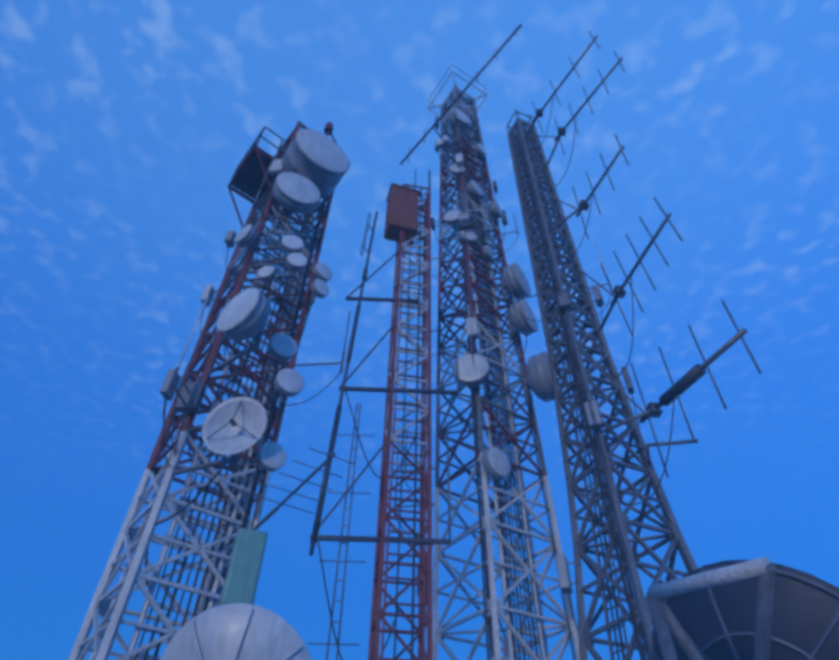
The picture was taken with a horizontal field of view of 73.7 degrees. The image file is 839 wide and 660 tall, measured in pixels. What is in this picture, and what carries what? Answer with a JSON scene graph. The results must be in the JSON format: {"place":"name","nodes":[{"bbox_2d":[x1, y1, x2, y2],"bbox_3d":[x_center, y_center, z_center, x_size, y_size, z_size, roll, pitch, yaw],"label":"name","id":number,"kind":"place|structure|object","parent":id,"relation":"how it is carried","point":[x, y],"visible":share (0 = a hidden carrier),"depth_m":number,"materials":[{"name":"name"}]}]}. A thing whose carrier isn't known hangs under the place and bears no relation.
{"place":"outdoors","nodes":[
{"label":"outdoors","id":0,"kind":"place"},
{"bbox_2d":[0,0,838,659],"label":"sky","id":1,"kind":"structure","parent":0,"point":[126,126],"materials":[{"name":"blue"}]},
{"label":"ground","id":2,"kind":"structure","parent":0,"visible":0},
{"bbox_2d":[68,121,335,659],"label":"tower","id":3,"kind":"structure","parent":2,"relation":"on","point":[128,534],"depth_m":9.17,"materials":[{"name":"grey metal"}]},
{"bbox_2d":[94,128,350,659],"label":"dish antennas","id":4,"kind":"object","parent":3,"relation":"attached to","point":[240,322],"depth_m":9.69,"materials":[{"name":"white paint"}]},
{"bbox_2d":[220,447,353,604],"bbox_3d":[-1.915,2.556,7.795,1.110,3.038,2.680,20,-48,-18],"label":"antenna","id":5,"kind":"object","parent":3,"relation":"attached to","point":[251,555],"depth_m":6.97,"materials":[{"name":"green"}]},
{"bbox_2d":[160,603,310,659],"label":"white dish","id":6,"kind":"object","parent":2,"relation":"on","point":[278,625],"depth_m":5.81,"materials":[{"name":"paint"}]},
{"bbox_2d":[428,64,579,659],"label":"tower","id":7,"kind":"structure","parent":2,"relation":"on","point":[492,311],"depth_m":13.58,"materials":[{"name":"grey metal"}]},
{"bbox_2d":[394,24,575,659],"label":"antennas","id":8,"kind":"object","parent":7,"relation":"attached to","point":[524,330],"depth_m":15.17,"materials":[{"name":"white paint"}]},
{"bbox_2d":[507,108,697,659],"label":"tower","id":9,"kind":"structure","parent":2,"relation":"on","point":[548,316],"depth_m":11.63,"materials":[{"name":"grey metal"}]},
{"bbox_2d":[507,31,761,659],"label":"yagi antennas","id":10,"kind":"object","parent":9,"relation":"attached to","point":[677,386],"depth_m":11.44,"materials":[{"name":"white paint"}]},
{"bbox_2d":[646,557,838,659],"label":"satellite dish","id":11,"kind":"object","parent":2,"relation":"on","point":[726,622],"depth_m":4.40,"materials":[{"name":"grey metal"}]},
{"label":"footings","id":12,"kind":"object","parent":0,"visible":0},
{"bbox_2d":[310,169,457,659],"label":"tower","id":13,"kind":"structure","parent":12,"relation":"on","point":[403,216],"depth_m":10.02,"materials":[{"name":"red metal"}]},
{"bbox_2d":[307,211,458,659],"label":"antennas","id":14,"kind":"object","parent":13,"relation":"attached to","point":[325,479],"depth_m":9.29,"materials":[{"name":"white paint"}]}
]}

